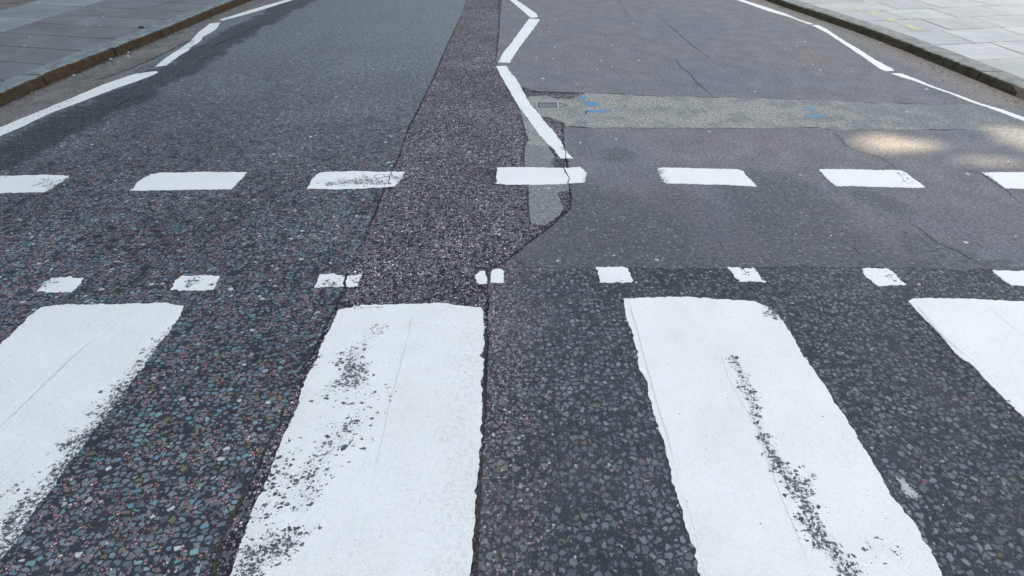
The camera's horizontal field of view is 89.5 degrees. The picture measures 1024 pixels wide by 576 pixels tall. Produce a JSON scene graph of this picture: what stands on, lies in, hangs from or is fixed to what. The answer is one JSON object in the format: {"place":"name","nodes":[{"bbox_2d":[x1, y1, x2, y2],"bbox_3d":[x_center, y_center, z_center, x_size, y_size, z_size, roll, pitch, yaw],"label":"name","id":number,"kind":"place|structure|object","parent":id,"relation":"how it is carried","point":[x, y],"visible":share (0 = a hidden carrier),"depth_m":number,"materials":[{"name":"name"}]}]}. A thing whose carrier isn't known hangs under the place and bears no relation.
{"place":"outdoors","nodes":[
{"label":"outdoors","id":0,"kind":"place"},
{"bbox_2d":[0,0,102,31],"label":"pavement","id":1,"kind":"structure","parent":0,"point":[15,13],"depth_m":6.42,"materials":[{"name":"grey stone"}]},
{"bbox_2d":[0,0,216,81],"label":"pavement","id":2,"kind":"structure","parent":0,"point":[55,37],"depth_m":5.60,"materials":[{"name":"grey stone"}]},
{"bbox_2d":[210,0,989,575],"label":"road","id":3,"kind":"structure","parent":0,"point":[450,220],"depth_m":2.80,"materials":[{"name":"grey asphalt"}]},
{"bbox_2d":[0,0,249,106],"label":"kerb","id":4,"kind":"structure","parent":3,"relation":"on","point":[21,85],"depth_m":4.93,"materials":[{"name":"grey concrete"}]},
{"bbox_2d":[0,0,282,126],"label":"gutter surface","id":5,"kind":"object","parent":3,"relation":"on","point":[57,96],"visible":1,"depth_m":4.63,"materials":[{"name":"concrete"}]},
{"bbox_2d":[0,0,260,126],"bbox_3d":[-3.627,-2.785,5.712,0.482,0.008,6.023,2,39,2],"label":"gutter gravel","id":6,"kind":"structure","parent":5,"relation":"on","point":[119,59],"depth_m":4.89,"materials":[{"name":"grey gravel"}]},
{"bbox_2d":[84,39,190,83],"bbox_3d":[-3.525,-2.223,5.014,0.114,0.001,1.594,4,39,5],"label":"road crack","id":7,"kind":"object","parent":5,"relation":"on","point":[143,62],"visible":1,"depth_m":4.94,"materials":[{"name":"black asphalt"}]},
{"bbox_2d":[0,0,465,575],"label":"lane surface","id":8,"kind":"object","parent":3,"relation":"on","point":[156,474],"visible":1,"depth_m":2.58,"materials":[{"name":"grey asphalt"}]},
{"bbox_2d":[0,175,68,192],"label":"give way dash","id":9,"kind":"object","parent":8,"relation":"on","point":[26,183],"visible":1,"depth_m":2.99,"materials":[{"name":"paint"}]},
{"bbox_2d":[37,276,83,292],"bbox_3d":[-1.972,-0.016,2.259,0.170,0.002,0.116,0,39,0],"label":"crossing stud","id":10,"kind":"object","parent":8,"relation":"on","point":[70,284],"visible":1,"depth_m":2.26,"materials":[{"name":"paint"}]},
{"bbox_2d":[0,71,157,135],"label":"zigzag line","id":11,"kind":"object","parent":8,"relation":"on","point":[91,93],"visible":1,"depth_m":4.11,"materials":[{"name":"paint"}]},
{"bbox_2d":[0,302,183,557],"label":"crossing stripe","id":12,"kind":"object","parent":8,"relation":"on","point":[69,373],"visible":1,"depth_m":1.82,"materials":[{"name":"paint"}]},
{"bbox_2d":[155,22,219,66],"bbox_3d":[-3.413,-2.637,5.532,0.157,0.002,1.854,-6,39,-7],"label":"zigzag line","id":13,"kind":"object","parent":8,"relation":"on","point":[208,29],"visible":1,"depth_m":5.46,"materials":[{"name":"paint"}]},
{"bbox_2d":[129,172,246,190],"bbox_3d":[-1.885,-0.625,3.019,0.590,0.002,0.240,0,39,0],"label":"give way dash","id":14,"kind":"object","parent":8,"relation":"on","point":[193,181],"visible":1,"depth_m":3.01,"materials":[{"name":"paint"}]},
{"bbox_2d":[170,275,219,290],"bbox_3d":[-1.388,-0.022,2.267,0.199,0.002,0.112,0,39,0],"label":"crossing stud","id":15,"kind":"object","parent":8,"relation":"on","point":[197,283],"visible":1,"depth_m":2.26,"materials":[{"name":"paint"}]},
{"bbox_2d":[210,17,285,47],"bbox_3d":[-3.029,-2.942,5.912,0.141,0.001,1.631,7,39,9],"label":"road crack","id":16,"kind":"object","parent":8,"relation":"on","point":[241,34],"visible":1,"depth_m":5.74,"materials":[{"name":"black asphalt"}]},
{"bbox_2d":[210,406,287,575],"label":"road crack","id":17,"kind":"object","parent":8,"relation":"on","point":[219,549],"visible":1,"depth_m":1.46,"materials":[{"name":"black asphalt"}]},
{"bbox_2d":[220,0,290,20],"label":"zigzag line","id":18,"kind":"object","parent":8,"relation":"on","point":[256,9],"visible":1,"depth_m":6.84,"materials":[{"name":"paint"}]},
{"bbox_2d":[314,273,360,287],"bbox_3d":[-0.766,-0.034,2.281,0.191,0.002,0.103,0,39,0],"label":"crossing stud","id":19,"kind":"object","parent":8,"relation":"on","point":[330,280],"visible":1,"depth_m":2.28,"materials":[{"name":"paint"}]},
{"bbox_2d":[307,171,404,189],"bbox_3d":[-0.909,-0.634,3.030,0.534,0.002,0.234,0,39,0],"label":"give way dash","id":20,"kind":"object","parent":8,"relation":"on","point":[336,180],"visible":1,"depth_m":3.02,"materials":[{"name":"paint"}]},
{"bbox_2d":[299,289,343,376],"bbox_3d":[-0.740,0.162,2.036,0.016,0.001,0.534,3,39,3],"label":"road crack","id":21,"kind":"object","parent":3,"relation":"on","point":[320,336],"visible":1,"depth_m":2.00,"materials":[{"name":"black asphalt"}]},
{"bbox_2d":[343,274,347,287],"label":"road crack","id":22,"kind":"object","parent":3,"relation":"on","point":[344,282],"visible":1,"depth_m":2.27,"materials":[{"name":"black asphalt"}]},
{"bbox_2d":[230,303,484,575],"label":"crossing stripe","id":23,"kind":"object","parent":3,"relation":"on","point":[374,468],"visible":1,"depth_m":1.59,"materials":[{"name":"paint"}]},
{"bbox_2d":[352,19,459,264],"bbox_3d":[-0.700,-1.761,4.438,0.040,0.001,5.622,1,39,1],"label":"road crack","id":24,"kind":"object","parent":3,"relation":"on","point":[401,147],"visible":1,"depth_m":3.39,"materials":[{"name":"black asphalt"}]},
{"bbox_2d":[473,333,486,575],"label":"road crack","id":25,"kind":"object","parent":3,"relation":"on","point":[478,498],"visible":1,"depth_m":1.52,"materials":[{"name":"black asphalt"}]},
{"bbox_2d":[485,279,488,398],"bbox_3d":[-0.098,0.164,2.034,0.013,0.001,0.726,-1,39,-1],"label":"road crack","id":26,"kind":"object","parent":3,"relation":"on","point":[487,341],"visible":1,"depth_m":1.98,"materials":[{"name":"black asphalt"}]},
{"bbox_2d":[496,1,499,64],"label":"road crack","id":27,"kind":"object","parent":3,"relation":"on","point":[498,34],"visible":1,"depth_m":5.71,"materials":[{"name":"black asphalt"}]},
{"bbox_2d":[520,112,527,159],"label":"road crack","id":28,"kind":"object","parent":3,"relation":"on","point":[526,135],"visible":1,"depth_m":3.51,"materials":[{"name":"black asphalt"}]},
{"bbox_2d":[490,207,569,271],"bbox_3d":[0.114,-0.251,2.552,0.030,0.001,0.743,24,45,27],"label":"road crack","id":29,"kind":"object","parent":3,"relation":"on","point":[530,240],"visible":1,"depth_m":2.53,"materials":[{"name":"black asphalt"}]},
{"bbox_2d":[496,66,571,158],"bbox_3d":[0.103,-1.442,4.039,0.139,0.002,2.068,-8,39,-10],"label":"zigzag line","id":30,"kind":"object","parent":3,"relation":"on","point":[545,131],"visible":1,"depth_m":3.85,"materials":[{"name":"paint"}]},
{"bbox_2d":[496,167,586,184],"bbox_3d":[0.178,-0.667,3.072,0.544,0.002,0.234,0,39,0],"label":"give way dash","id":31,"kind":"object","parent":3,"relation":"on","point":[525,176],"visible":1,"depth_m":3.07,"materials":[{"name":"paint"}]},
{"bbox_2d":[562,124,571,209],"bbox_3d":[0.343,-0.797,3.235,0.023,0.001,1.245,1,39,2],"label":"road crack","id":32,"kind":"object","parent":3,"relation":"on","point":[567,167],"visible":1,"depth_m":3.17,"materials":[{"name":"black asphalt"}]},
{"bbox_2d":[477,253,1023,575],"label":"crossing surface","id":33,"kind":"object","parent":3,"relation":"on","point":[576,476],"visible":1,"depth_m":1.71,"materials":[{"name":"grey asphalt"}]},
{"bbox_2d":[475,269,503,283],"bbox_3d":[-0.100,-0.052,2.304,0.129,0.002,0.113,0,39,0],"label":"crossing stud","id":34,"kind":"object","parent":33,"relation":"on","point":[497,276],"visible":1,"depth_m":2.30,"materials":[{"name":"paint"}]},
{"bbox_2d":[596,266,632,282],"bbox_3d":[0.457,-0.060,2.314,0.154,0.002,0.122,0,39,0],"label":"crossing stud","id":35,"kind":"object","parent":33,"relation":"on","point":[620,274],"visible":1,"depth_m":2.31,"materials":[{"name":"paint"}]},
{"bbox_2d":[727,267,765,282],"bbox_3d":[1.049,-0.060,2.314,0.137,0.002,0.116,0,39,0],"label":"crossing stud","id":36,"kind":"object","parent":33,"relation":"on","point":[745,274],"visible":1,"depth_m":2.31,"materials":[{"name":"paint"}]},
{"bbox_2d":[623,296,941,575],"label":"crossing stripe","id":37,"kind":"object","parent":33,"relation":"on","point":[774,471],"visible":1,"depth_m":1.59,"materials":[{"name":"paint"}]},
{"bbox_2d":[862,268,905,285],"bbox_3d":[1.649,-0.050,2.302,0.149,0.002,0.135,0,39,0],"label":"crossing stud","id":38,"kind":"object","parent":33,"relation":"on","point":[882,277],"visible":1,"depth_m":2.30,"materials":[{"name":"paint"}]},
{"bbox_2d":[895,474,920,501],"bbox_3d":[1.150,0.585,1.510,0.051,0.001,0.099,-12,40,-14],"label":"paint spill","id":39,"kind":"object","parent":33,"relation":"on","point":[906,488],"visible":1,"depth_m":1.51,"materials":[{"name":"white paint"}]},
{"bbox_2d":[908,298,1023,416],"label":"crossing stripe","id":40,"kind":"object","parent":33,"relation":"on","point":[984,338],"visible":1,"depth_m":2.01,"materials":[{"name":"paint"}]},
{"bbox_2d":[992,270,1023,285],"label":"crossing stud","id":41,"kind":"object","parent":33,"relation":"on","point":[1012,278],"visible":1,"depth_m":2.30,"materials":[{"name":"paint"}]},
{"bbox_2d":[496,0,1023,105],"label":"lane surface","id":42,"kind":"object","parent":3,"relation":"on","point":[747,49],"visible":1,"depth_m":5.06,"materials":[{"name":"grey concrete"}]},
{"bbox_2d":[499,19,539,62],"bbox_3d":[0.099,-2.736,5.655,0.148,0.002,1.930,7,39,8],"label":"zigzag line","id":43,"kind":"object","parent":42,"relation":"on","point":[509,52],"visible":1,"depth_m":5.56,"materials":[{"name":"paint"}]},
{"bbox_2d":[510,0,537,17],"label":"zigzag line","id":44,"kind":"object","parent":42,"relation":"on","point":[527,11],"visible":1,"depth_m":6.84,"materials":[{"name":"paint"}]},
{"bbox_2d":[520,85,578,92],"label":"road crack","id":45,"kind":"object","parent":42,"relation":"on","point":[552,91],"visible":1,"depth_m":4.26,"materials":[{"name":"black asphalt"}]},
{"bbox_2d":[738,0,812,24],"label":"zigzag line","id":46,"kind":"object","parent":42,"relation":"on","point":[766,8],"visible":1,"depth_m":6.79,"materials":[{"name":"paint"}]},
{"bbox_2d":[812,25,893,70],"bbox_3d":[3.523,-2.548,5.420,0.115,0.002,1.858,3,39,4],"label":"zigzag line","id":47,"kind":"object","parent":42,"relation":"on","point":[879,65],"visible":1,"depth_m":5.19,"materials":[{"name":"paint"}]},
{"bbox_2d":[752,0,1021,123],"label":"gutter gravel","id":48,"kind":"structure","parent":42,"relation":"on","point":[904,56],"depth_m":5.10,"materials":[{"name":"grey gravel"}]},
{"bbox_2d":[891,73,1023,120],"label":"zigzag line","id":49,"kind":"object","parent":42,"relation":"on","point":[1019,117],"visible":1,"depth_m":4.13,"materials":[{"name":"paint"}]},
{"bbox_2d":[516,93,1023,225],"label":"trench patch","id":50,"kind":"object","parent":3,"relation":"on","point":[546,207],"visible":1,"depth_m":3.83,"materials":[{"name":"grey asphalt"}]},
{"bbox_2d":[527,187,537,224],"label":"road crack","id":51,"kind":"object","parent":50,"relation":"on","point":[528,206],"visible":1,"depth_m":2.79,"materials":[{"name":"black asphalt"}]},
{"bbox_2d":[536,102,558,109],"bbox_3d":[0.273,-1.410,3.995,0.168,0.008,0.156,0,39,0],"label":"valve cover","id":52,"kind":"object","parent":50,"relation":"on","point":[547,106],"visible":1,"depth_m":3.99,"materials":[{"name":"metal"}]},
{"bbox_2d":[579,96,597,106],"bbox_3d":[0.611,-1.471,4.077,0.146,0.001,0.252,-9,40,-11],"label":"spray mark","id":53,"kind":"object","parent":50,"relation":"on","point":[592,104],"visible":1,"depth_m":4.04,"materials":[{"name":"blue paint"}]},
{"bbox_2d":[582,110,612,112],"bbox_3d":[0.643,-1.333,3.905,0.272,0.001,0.077,0,39,0],"label":"spray mark","id":54,"kind":"object","parent":50,"relation":"on","point":[588,111],"visible":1,"depth_m":3.90,"materials":[{"name":"blue paint"}]},
{"bbox_2d":[804,107,828,117],"bbox_3d":[2.264,-1.329,3.900,0.230,0.001,0.264,0,39,0],"label":"spray mark","id":55,"kind":"object","parent":50,"relation":"on","point":[813,109],"visible":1,"depth_m":3.84,"materials":[{"name":"blue paint"}]},
{"bbox_2d":[520,127,1023,271],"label":"lane surface","id":56,"kind":"object","parent":3,"relation":"on","point":[630,208],"visible":1,"depth_m":2.81,"materials":[{"name":"grey asphalt"}]},
{"bbox_2d":[657,167,756,186],"bbox_3d":[1.145,-0.662,3.066,0.542,0.002,0.220,3,39,3],"label":"give way dash","id":57,"kind":"object","parent":56,"relation":"on","point":[707,176],"visible":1,"depth_m":3.06,"materials":[{"name":"paint"}]},
{"bbox_2d":[819,169,924,187],"bbox_3d":[2.111,-0.647,3.047,0.516,0.002,0.243,0,39,0],"label":"give way dash","id":58,"kind":"object","parent":56,"relation":"on","point":[866,178],"visible":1,"depth_m":3.04,"materials":[{"name":"paint"}]},
{"bbox_2d":[902,222,988,268],"bbox_3d":[2.097,-0.212,2.503,0.037,0.001,0.443,-13,40,-15],"label":"road crack","id":59,"kind":"object","parent":56,"relation":"on","point":[941,244],"visible":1,"depth_m":2.50,"materials":[{"name":"black asphalt"}]},
{"bbox_2d":[982,172,1023,188],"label":"give way dash","id":60,"kind":"object","parent":56,"relation":"on","point":[1009,180],"visible":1,"depth_m":3.04,"materials":[{"name":"paint"}]},
{"bbox_2d":[766,0,1023,95],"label":"kerb","id":61,"kind":"structure","parent":3,"relation":"on","point":[991,76],"depth_m":5.11,"materials":[{"name":"concrete"}]},
{"bbox_2d":[799,0,1023,78],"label":"pavement","id":62,"kind":"structure","parent":0,"point":[983,25],"depth_m":5.92,"materials":[{"name":"grey stone"}]},
{"bbox_2d":[854,7,883,15],"bbox_3d":[4.402,-3.430,6.398,0.208,0.001,0.578,0,39,0],"label":"spray mark","id":63,"kind":"object","parent":62,"relation":"on","point":[874,13],"visible":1,"depth_m":6.32,"materials":[{"name":"yellow paint"}]},
{"bbox_2d":[897,24,929,31],"bbox_3d":[4.422,-2.872,5.702,0.225,0.001,0.434,-5,39,-6],"label":"spray mark","id":64,"kind":"object","parent":62,"relation":"on","point":[911,28],"visible":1,"depth_m":5.67,"materials":[{"name":"yellow paint"}]},
{"bbox_2d":[886,5,1023,99],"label":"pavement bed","id":65,"kind":"object","parent":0,"point":[1020,92],"visible":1,"depth_m":4.14,"materials":[{"name":"grey concrete"}]}
]}

